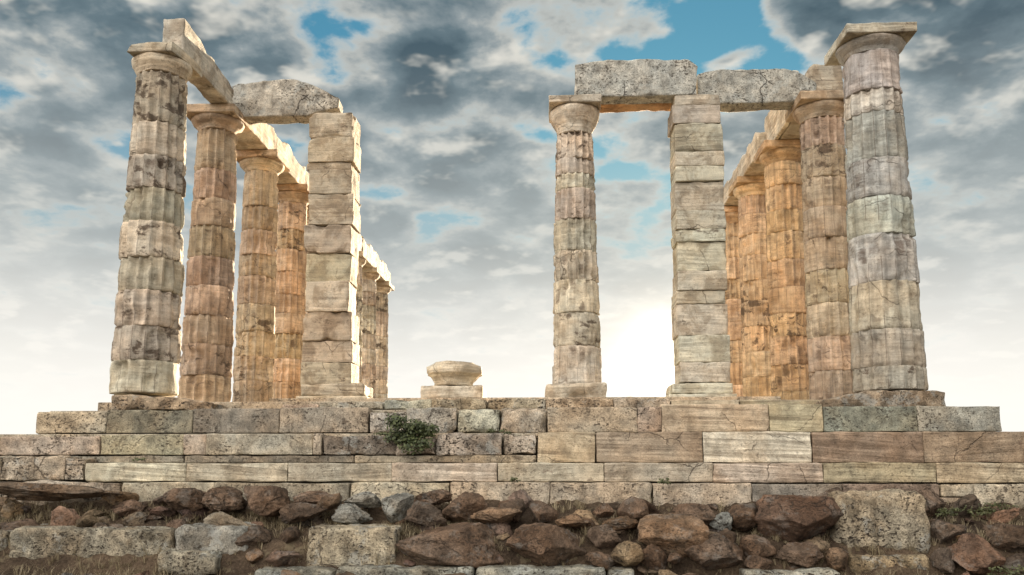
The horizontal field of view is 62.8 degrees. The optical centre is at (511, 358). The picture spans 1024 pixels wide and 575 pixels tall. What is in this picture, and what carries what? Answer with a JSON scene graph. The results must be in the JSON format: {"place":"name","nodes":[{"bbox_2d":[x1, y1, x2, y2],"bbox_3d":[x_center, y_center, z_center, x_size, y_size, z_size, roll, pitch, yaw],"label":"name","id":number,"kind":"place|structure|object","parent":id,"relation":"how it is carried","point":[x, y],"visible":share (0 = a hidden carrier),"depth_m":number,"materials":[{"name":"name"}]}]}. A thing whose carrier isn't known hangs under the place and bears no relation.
{"place":"outdoors","nodes":[
{"label":"outdoors","id":0,"kind":"place"},
{"bbox_2d":[0,495,1023,574],"bbox_3d":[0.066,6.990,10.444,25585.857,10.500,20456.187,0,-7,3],"label":"ground","id":1,"kind":"structure","parent":0,"point":[240,564],"depth_m":11.06,"materials":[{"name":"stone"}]},
{"bbox_2d":[0,530,12,550],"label":"cut block","id":2,"kind":"object","parent":1,"relation":"on","point":[4,535],"depth_m":11.28,"materials":[{"name":"stone"}]},
{"bbox_2d":[0,498,23,519],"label":"stone","id":3,"kind":"object","parent":1,"relation":"on","point":[9,507],"visible":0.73,"depth_m":12.05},
{"bbox_2d":[0,518,39,529],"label":"stone","id":4,"kind":"object","parent":1,"relation":"on","point":[12,525],"visible":0.42,"depth_m":11.60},
{"bbox_2d":[0,481,121,500],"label":"rock slab","id":5,"kind":"object","parent":1,"relation":"on","point":[24,491],"visible":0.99,"depth_m":11.93,"materials":[{"name":"stone"}]},
{"bbox_2d":[50,506,80,525],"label":"stone","id":6,"kind":"object","parent":1,"relation":"on","point":[60,515],"visible":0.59,"depth_m":11.53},
{"bbox_2d":[75,515,104,526],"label":"stone","id":7,"kind":"object","parent":1,"relation":"on","point":[87,521],"visible":0.56,"depth_m":11.55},
{"bbox_2d":[9,523,176,558],"bbox_3d":[-5.600,2.608,11.522,2.267,0.655,0.809,0,-7,3],"label":"cut block","id":8,"kind":"object","parent":1,"relation":"on","point":[32,542],"depth_m":11.17,"materials":[{"name":"stone"}]},
{"bbox_2d":[101,491,138,505],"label":"stone","id":9,"kind":"object","parent":1,"relation":"on","point":[113,500],"visible":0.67,"depth_m":12.19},
{"bbox_2d":[112,499,148,516],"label":"stone","id":10,"kind":"object","parent":1,"relation":"on","point":[121,509],"visible":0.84,"depth_m":12.07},
{"bbox_2d":[122,511,147,525],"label":"stone","id":11,"kind":"object","parent":1,"relation":"on","point":[138,517],"visible":0.95,"depth_m":11.70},
{"bbox_2d":[149,506,176,519],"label":"stone","id":12,"kind":"object","parent":1,"relation":"on","point":[160,511],"visible":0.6,"depth_m":11.96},
{"bbox_2d":[166,519,188,527],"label":"stone","id":13,"kind":"object","parent":1,"relation":"on","point":[176,523],"visible":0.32,"depth_m":11.53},
{"bbox_2d":[157,548,221,574],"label":"cut block","id":14,"kind":"object","parent":1,"relation":"on","point":[174,561],"depth_m":10.86,"materials":[{"name":"stone"}]},
{"bbox_2d":[177,507,209,519],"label":"stone","id":15,"kind":"object","parent":1,"relation":"on","point":[199,511],"visible":0.44,"depth_m":11.93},
{"bbox_2d":[163,487,206,511],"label":"boulder","id":16,"kind":"object","parent":15,"relation":"on","point":[177,499],"visible":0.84,"depth_m":11.84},
{"bbox_2d":[174,521,256,554],"bbox_3d":[-3.978,2.525,11.442,1.049,0.582,0.754,0,-7,3],"label":"cut block","id":17,"kind":"object","parent":1,"relation":"on","point":[204,537],"depth_m":11.11,"materials":[{"name":"stone"}]},
{"bbox_2d":[201,486,245,510],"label":"boulder","id":18,"kind":"object","parent":1,"relation":"on","point":[225,498],"visible":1,"depth_m":11.84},
{"bbox_2d":[235,525,271,546],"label":"boulder","id":19,"kind":"object","parent":1,"relation":"on","point":[254,534],"visible":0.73,"depth_m":11.13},
{"bbox_2d":[203,511,250,525],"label":"boulder","id":20,"kind":"object","parent":19,"relation":"on","point":[219,518],"visible":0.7,"depth_m":11.31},
{"bbox_2d":[245,548,263,563],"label":"boulder","id":21,"kind":"object","parent":1,"relation":"on","point":[253,556],"visible":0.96,"depth_m":10.94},
{"bbox_2d":[243,485,289,516],"bbox_3d":[-3.443,2.008,11.869,0.745,0.443,0.551,0,-7,3],"label":"boulder","id":22,"kind":"object","parent":1,"relation":"on","point":[268,501],"visible":0.85,"depth_m":11.67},
{"bbox_2d":[265,550,301,566],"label":"stone","id":23,"kind":"object","parent":1,"relation":"on","point":[276,558],"visible":0.88,"depth_m":10.84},
{"bbox_2d":[279,526,300,542],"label":"boulder","id":24,"kind":"object","parent":1,"relation":"on","point":[290,534],"visible":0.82,"depth_m":11.10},
{"bbox_2d":[255,565,336,574],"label":"cut block","id":25,"kind":"object","parent":1,"relation":"on","point":[312,570],"depth_m":10.58,"materials":[{"name":"stone"}]},
{"bbox_2d":[279,502,325,523],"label":"boulder","id":26,"kind":"object","parent":1,"relation":"on","point":[293,513],"visible":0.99,"depth_m":11.49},
{"bbox_2d":[293,491,329,503],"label":"boulder","id":27,"kind":"object","parent":26,"relation":"on","point":[312,497],"visible":0.6,"depth_m":11.81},
{"bbox_2d":[317,493,342,511],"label":"boulder","id":28,"kind":"object","parent":26,"relation":"on","point":[330,502],"visible":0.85,"depth_m":11.64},
{"bbox_2d":[306,523,401,566],"bbox_3d":[-2.093,2.526,11.310,1.245,0.594,0.816,0,-7,3],"label":"cut block","id":29,"kind":"object","parent":1,"relation":"on","point":[337,543],"depth_m":10.96,"materials":[{"name":"stone"}]},
{"bbox_2d":[331,503,372,523],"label":"boulder","id":30,"kind":"object","parent":29,"relation":"on","point":[349,513],"visible":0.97,"depth_m":11.42,"materials":[{"name":"stone"}]},
{"bbox_2d":[344,491,381,507],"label":"boulder","id":31,"kind":"object","parent":30,"relation":"on","point":[367,499],"visible":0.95,"depth_m":11.71,"materials":[{"name":"stone"}]},
{"bbox_2d":[381,492,414,522],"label":"boulder","id":32,"kind":"object","parent":29,"relation":"on","point":[396,507],"visible":0.9,"depth_m":11.59,"materials":[{"name":"stone"}]},
{"bbox_2d":[336,564,474,574],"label":"cut block","id":33,"kind":"structure","parent":1,"relation":"on","point":[372,569],"depth_m":10.49,"materials":[{"name":"stone"}]},
{"bbox_2d":[419,525,434,531],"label":"stone","id":34,"kind":"object","parent":1,"relation":"on","point":[423,527],"visible":0.2,"depth_m":11.30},
{"bbox_2d":[405,500,446,526],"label":"boulder","id":35,"kind":"object","parent":34,"relation":"on","point":[425,514],"visible":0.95,"depth_m":11.29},
{"bbox_2d":[415,489,452,505],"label":"boulder","id":36,"kind":"object","parent":35,"relation":"on","point":[437,497],"visible":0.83,"depth_m":11.74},
{"bbox_2d":[395,522,499,567],"bbox_3d":[-0.778,2.435,11.008,1.342,0.581,0.753,-2,-8,15],"label":"boulder","id":37,"kind":"object","parent":1,"relation":"on","point":[460,544],"visible":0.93,"depth_m":10.76,"materials":[{"name":"stone"}]},
{"bbox_2d":[442,492,487,522],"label":"boulder","id":38,"kind":"object","parent":1,"relation":"on","point":[464,506],"visible":0.85,"depth_m":11.55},
{"bbox_2d":[486,522,512,538],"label":"stone","id":39,"kind":"object","parent":1,"relation":"on","point":[500,528],"visible":0.41,"depth_m":11.25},
{"bbox_2d":[470,507,521,523],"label":"boulder","id":40,"kind":"object","parent":39,"relation":"on","point":[494,515],"visible":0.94,"depth_m":11.29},
{"bbox_2d":[0,396,1023,507],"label":"stepped platform","id":41,"kind":"structure","parent":1,"relation":"on","point":[729,451],"depth_m":12.67,"materials":[{"name":"stone"}]},
{"bbox_2d":[111,394,227,410],"bbox_3d":[-5.641,0.783,14.181,1.710,0.298,1.232,0,-7,3],"label":"column base stone","id":42,"kind":"object","parent":41,"relation":"on","point":[131,402],"visible":0.62,"depth_m":13.61,"materials":[{"name":"stone"}]},
{"bbox_2d":[109,42,201,396],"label":"stone column","id":43,"kind":"structure","parent":42,"relation":"on","point":[146,353],"depth_m":14.31,"materials":[{"name":"stone"}]},
{"bbox_2d":[162,18,233,103],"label":"architrave beam","id":44,"kind":"structure","parent":43,"relation":"on","point":[212,85],"depth_m":15.81,"materials":[{"name":"stone"}]},
{"bbox_2d":[177,103,252,401],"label":"stone column","id":45,"kind":"structure","parent":41,"relation":"on","point":[205,369],"depth_m":16.82,"materials":[{"name":"stone"}]},
{"bbox_2d":[232,79,342,124],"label":"lintel block","id":46,"kind":"structure","parent":45,"relation":"on","point":[286,101],"depth_m":17.46,"materials":[{"name":"grey stone"}]},
{"bbox_2d":[232,149,290,401],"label":"stone column","id":47,"kind":"structure","parent":41,"relation":"on","point":[255,337],"depth_m":19.30,"materials":[{"name":"stone"}]},
{"bbox_2d":[236,123,275,149],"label":"architrave beam","id":48,"kind":"structure","parent":47,"relation":"on","point":[261,136],"depth_m":19.13,"materials":[{"name":"stone"}]},
{"bbox_2d":[273,184,308,397],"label":"stone column","id":49,"kind":"structure","parent":41,"relation":"on","point":[291,261],"depth_m":21.63,"materials":[{"name":"stone"}]},
{"bbox_2d":[276,136,305,183],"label":"architrave beam","id":50,"kind":"structure","parent":49,"relation":"on","point":[296,174],"depth_m":21.32,"materials":[{"name":"stone"}]},
{"bbox_2d":[296,112,372,397],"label":"square pillar","id":51,"kind":"structure","parent":41,"relation":"on","point":[330,363],"depth_m":16.48,"materials":[{"name":"stone"}]},
{"bbox_2d":[356,251,369,382],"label":"stone column","id":52,"kind":"structure","parent":41,"relation":"on","point":[363,259],"depth_m":28.70,"materials":[{"name":"stone"}]},
{"bbox_2d":[361,267,382,397],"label":"stone column","id":53,"kind":"structure","parent":41,"relation":"on","point":[371,276],"depth_m":30.78,"materials":[{"name":"stone"}]},
{"bbox_2d":[361,236,375,266],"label":"architrave beam","id":54,"kind":"structure","parent":53,"relation":"on","point":[369,251],"depth_m":30.30,"materials":[{"name":"stone"}]},
{"bbox_2d":[375,281,393,397],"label":"stone column","id":55,"kind":"structure","parent":41,"relation":"on","point":[384,289],"depth_m":33.05,"materials":[{"name":"stone"}]},
{"bbox_2d":[376,253,390,282],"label":"architrave beam","id":56,"kind":"structure","parent":55,"relation":"on","point":[381,265],"depth_m":32.69,"materials":[{"name":"stone"}]},
{"bbox_2d":[383,412,439,454],"bbox_3d":[-1.534,1.133,12.711,0.881,0.658,0.460,0,-7,3],"label":"caper bush","id":57,"kind":"object","parent":41,"relation":"on","point":[414,431],"visible":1,"depth_m":12.62,"materials":[{"name":"green plant"}]},
{"bbox_2d":[420,361,485,397],"bbox_3d":[-1.128,0.453,16.483,1.203,0.773,1.140,0,-7,3],"label":"column stub","id":58,"kind":"object","parent":41,"relation":"on","point":[454,379],"depth_m":16.02,"materials":[{"name":"stone"}]},
{"bbox_2d":[545,382,606,396],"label":"column plinth","id":59,"kind":"structure","parent":41,"relation":"on","point":[596,389],"depth_m":15.77,"materials":[{"name":"stone"}]},
{"bbox_2d":[549,94,601,383],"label":"stone column","id":60,"kind":"structure","parent":59,"relation":"on","point":[573,120],"depth_m":16.43,"materials":[{"name":"stone"}]},
{"bbox_2d":[600,103,671,112],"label":"lintel block","id":61,"kind":"structure","parent":60,"relation":"on","point":[615,108],"depth_m":17.15,"materials":[{"name":"stone"}]},
{"bbox_2d":[665,94,736,396],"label":"square pillar","id":62,"kind":"structure","parent":41,"relation":"on","point":[701,340],"depth_m":16.13,"materials":[{"name":"stone"}]},
{"bbox_2d":[574,59,697,104],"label":"lintel block","id":63,"kind":"structure","parent":62,"relation":"on","point":[640,81],"depth_m":16.63,"materials":[{"name":"grey stone"}]},
{"bbox_2d":[696,69,816,111],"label":"lintel block","id":64,"kind":"structure","parent":62,"relation":"on","point":[740,90],"depth_m":16.88,"materials":[{"name":"grey stone"}]},
{"bbox_2d":[724,206,742,396],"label":"stone column","id":65,"kind":"structure","parent":41,"relation":"on","point":[733,301],"depth_m":23.44,"materials":[{"name":"stone"}]},
{"bbox_2d":[728,175,771,396],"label":"stone column","id":66,"kind":"structure","parent":41,"relation":"on","point":[748,192],"depth_m":21.04,"materials":[{"name":"stone"}]},
{"bbox_2d":[723,164,738,205],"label":"architrave beam","id":67,"kind":"structure","parent":66,"relation":"on","point":[730,200],"depth_m":23.11,"materials":[{"name":"stone"}]},
{"bbox_2d":[738,132,765,175],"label":"architrave beam","id":68,"kind":"structure","parent":66,"relation":"on","point":[747,166],"depth_m":20.62,"materials":[{"name":"stone"}]},
{"bbox_2d":[753,139,808,399],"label":"stone column","id":69,"kind":"structure","parent":41,"relation":"on","point":[780,160],"depth_m":18.70,"materials":[{"name":"stone"}]},
{"bbox_2d":[764,70,798,139],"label":"architrave beam","id":70,"kind":"structure","parent":69,"relation":"on","point":[776,125],"depth_m":18.80,"materials":[{"name":"stone"}]},
{"bbox_2d":[785,90,854,399],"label":"stone column","id":71,"kind":"structure","parent":41,"relation":"on","point":[817,116],"depth_m":16.26,"materials":[{"name":"stone"}]},
{"bbox_2d":[778,64,842,139],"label":"architrave beam","id":72,"kind":"structure","parent":71,"relation":"on","point":[823,77],"depth_m":16.85,"materials":[{"name":"stone"}]},
{"bbox_2d":[815,390,945,406],"bbox_3d":[5.801,0.710,13.629,1.975,0.354,1.304,0,-7,3],"label":"column base stone","id":73,"kind":"object","parent":41,"relation":"on","point":[900,398],"visible":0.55,"depth_m":13.01,"materials":[{"name":"stone"}]},
{"bbox_2d":[824,22,928,392],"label":"stone column","id":74,"kind":"structure","parent":73,"relation":"on","point":[887,342],"depth_m":13.70,"materials":[{"name":"stone"}]},
{"bbox_2d":[499,499,525,521],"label":"boulder","id":75,"kind":"object","parent":1,"relation":"on","point":[519,504],"visible":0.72,"depth_m":11.46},
{"bbox_2d":[508,489,531,507],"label":"stone","id":76,"kind":"object","parent":1,"relation":"on","point":[523,495],"visible":0.45,"depth_m":11.99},
{"bbox_2d":[476,564,605,574],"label":"cut block","id":77,"kind":"structure","parent":1,"relation":"on","point":[579,569],"depth_m":10.42,"materials":[{"name":"stone"}]},
{"bbox_2d":[529,500,558,522],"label":"boulder","id":78,"kind":"object","parent":1,"relation":"on","point":[542,512],"visible":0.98,"depth_m":11.36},
{"bbox_2d":[505,523,586,566],"bbox_3d":[0.464,2.432,10.917,0.892,0.608,0.879,-5,-9,32],"label":"boulder","id":79,"kind":"object","parent":1,"relation":"on","point":[547,544],"visible":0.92,"depth_m":10.68,"materials":[{"name":"stone"}]},
{"bbox_2d":[555,513,590,527],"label":"boulder","id":80,"kind":"object","parent":1,"relation":"on","point":[573,520],"visible":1,"depth_m":11.13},
{"bbox_2d":[573,509,599,525],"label":"stone","id":81,"kind":"object","parent":1,"relation":"on","point":[586,514],"visible":0.46,"depth_m":11.51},
{"bbox_2d":[586,524,621,548],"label":"boulder","id":82,"kind":"object","parent":1,"relation":"on","point":[603,536],"visible":0.95,"depth_m":10.79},
{"bbox_2d":[593,503,614,517],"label":"boulder","id":83,"kind":"object","parent":1,"relation":"on","point":[604,510],"visible":1,"depth_m":11.35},
{"bbox_2d":[602,516,638,530],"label":"boulder","id":84,"kind":"object","parent":1,"relation":"on","point":[622,523],"visible":0.78,"depth_m":11.03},
{"bbox_2d":[607,566,633,574],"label":"cut block","id":85,"kind":"structure","parent":1,"relation":"on","point":[613,570],"depth_m":10.42,"materials":[{"name":"stone"}]},
{"bbox_2d":[584,551,615,569],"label":"boulder","id":86,"kind":"object","parent":85,"relation":"on","point":[601,559],"visible":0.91,"depth_m":10.57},
{"bbox_2d":[610,541,643,566],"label":"boulder","id":87,"kind":"object","parent":85,"relation":"on","point":[626,553],"visible":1,"depth_m":10.58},
{"bbox_2d":[641,544,667,570],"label":"boulder","id":88,"kind":"object","parent":1,"relation":"on","point":[655,557],"visible":0.91,"depth_m":10.60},
{"bbox_2d":[637,513,709,557],"bbox_3d":[2.114,2.296,10.888,0.974,0.552,0.589,-4,-8,25],"label":"boulder","id":89,"kind":"object","parent":1,"relation":"on","point":[668,533],"visible":0.85,"depth_m":10.73,"materials":[{"name":"stone"}]},
{"bbox_2d":[670,503,715,525],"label":"boulder","id":90,"kind":"object","parent":89,"relation":"on","point":[705,514],"visible":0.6,"depth_m":11.18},
{"bbox_2d":[667,552,682,564],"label":"boulder","id":91,"kind":"object","parent":1,"relation":"on","point":[674,558],"visible":1,"depth_m":10.54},
{"bbox_2d":[684,533,743,569],"bbox_3d":[2.569,2.449,10.662,0.773,0.451,0.600,0,-7,3],"label":"boulder","id":92,"kind":"object","parent":1,"relation":"on","point":[715,551],"visible":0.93,"depth_m":10.49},
{"bbox_2d":[719,528,736,542],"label":"boulder","id":93,"kind":"object","parent":1,"relation":"on","point":[728,534],"visible":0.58,"depth_m":10.71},
{"bbox_2d":[709,512,731,530],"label":"boulder","id":94,"kind":"object","parent":93,"relation":"on","point":[721,521],"visible":0.95,"depth_m":11.04,"materials":[{"name":"stone"}]},
{"bbox_2d":[729,503,757,531],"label":"boulder","id":95,"kind":"object","parent":1,"relation":"on","point":[743,515],"visible":0.84,"depth_m":11.07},
{"bbox_2d":[739,534,776,557],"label":"boulder","id":96,"kind":"object","parent":1,"relation":"on","point":[753,544],"visible":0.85,"depth_m":10.65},
{"bbox_2d":[743,554,772,569],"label":"boulder","id":97,"kind":"object","parent":1,"relation":"on","point":[754,561],"visible":0.93,"depth_m":10.49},
{"bbox_2d":[739,567,839,574],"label":"cut block","id":98,"kind":"structure","parent":1,"relation":"on","point":[808,571],"depth_m":10.29,"materials":[{"name":"stone"}]},
{"bbox_2d":[773,541,823,567],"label":"boulder","id":99,"kind":"object","parent":98,"relation":"on","point":[807,554],"visible":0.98,"depth_m":10.55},
{"bbox_2d":[754,494,843,542],"bbox_3d":[3.754,2.096,11.004,1.174,0.632,0.804,0,-7,3],"label":"boulder","id":100,"kind":"object","parent":1,"relation":"on","point":[793,518],"visible":0.97,"depth_m":10.83,"materials":[{"name":"stone"}]},
{"bbox_2d":[803,536,830,556],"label":"stone","id":101,"kind":"object","parent":1,"relation":"on","point":[824,546],"visible":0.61,"depth_m":10.66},
{"bbox_2d":[825,547,848,571],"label":"boulder","id":102,"kind":"object","parent":1,"relation":"on","point":[836,558],"visible":0.95,"depth_m":10.48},
{"bbox_2d":[848,554,929,572],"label":"cut block","id":103,"kind":"structure","parent":1,"relation":"on","point":[859,563],"depth_m":10.58,"materials":[{"name":"stone"}]},
{"bbox_2d":[827,488,930,553],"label":"cut block","id":104,"kind":"structure","parent":103,"relation":"on","point":[893,517],"depth_m":10.80,"materials":[{"name":"stone"}]},
{"bbox_2d":[917,486,945,517],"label":"boulder","id":105,"kind":"object","parent":1,"relation":"on","point":[934,501],"visible":0.59,"depth_m":11.43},
{"bbox_2d":[929,547,954,572],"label":"boulder","id":106,"kind":"object","parent":1,"relation":"on","point":[941,560],"visible":0.98,"depth_m":10.49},
{"bbox_2d":[929,519,966,543],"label":"boulder","id":107,"kind":"object","parent":1,"relation":"on","point":[942,531],"visible":0.75,"depth_m":10.76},
{"bbox_2d":[935,507,960,517],"bbox_3d":[5.896,2.075,11.367,0.397,0.141,0.188,1,-7,-4],"label":"weed","id":108,"kind":"object","parent":1,"relation":"on","point":[950,512],"visible":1,"depth_m":11.33,"materials":[{"name":"green plant"}]},
{"bbox_2d":[949,494,981,516],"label":"stone","id":109,"kind":"object","parent":1,"relation":"on","point":[972,500],"visible":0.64,"depth_m":11.57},
{"bbox_2d":[948,532,1005,574],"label":"boulder","id":110,"kind":"object","parent":1,"relation":"on","point":[975,554],"visible":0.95,"depth_m":10.42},
{"bbox_2d":[962,502,1017,516],"bbox_3d":[6.539,2.062,11.485,0.792,0.218,0.189,0,-7,3],"label":"weed","id":111,"kind":"object","parent":1,"relation":"on","point":[989,508],"visible":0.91,"depth_m":11.47,"materials":[{"name":"green plant"}]},
{"bbox_2d":[980,523,1023,552],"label":"boulder","id":112,"kind":"object","parent":1,"relation":"on","point":[1006,537],"visible":0.87,"depth_m":10.63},
{"bbox_2d":[987,507,1020,523],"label":"stone","id":113,"kind":"object","parent":1,"relation":"on","point":[1003,516],"visible":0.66,"depth_m":11.32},
{"bbox_2d":[988,565,1023,574],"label":"weed","id":114,"kind":"object","parent":1,"relation":"on","point":[1011,572],"visible":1,"depth_m":10.18,"materials":[{"name":"green plant"}]},
{"bbox_2d":[1001,553,1023,574],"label":"boulder","id":115,"kind":"object","parent":1,"relation":"on","point":[1016,559],"visible":0.59,"depth_m":10.43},
{"bbox_2d":[0,0,1023,433],"label":"sky","id":116,"kind":"structure","parent":0,"point":[449,99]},
{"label":"small stone","id":117,"kind":"object","parent":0,"visible":0},
{"bbox_2d":[616,497,648,521],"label":"boulder","id":118,"kind":"object","parent":117,"relation":"on","point":[634,508],"visible":0.81,"depth_m":11.37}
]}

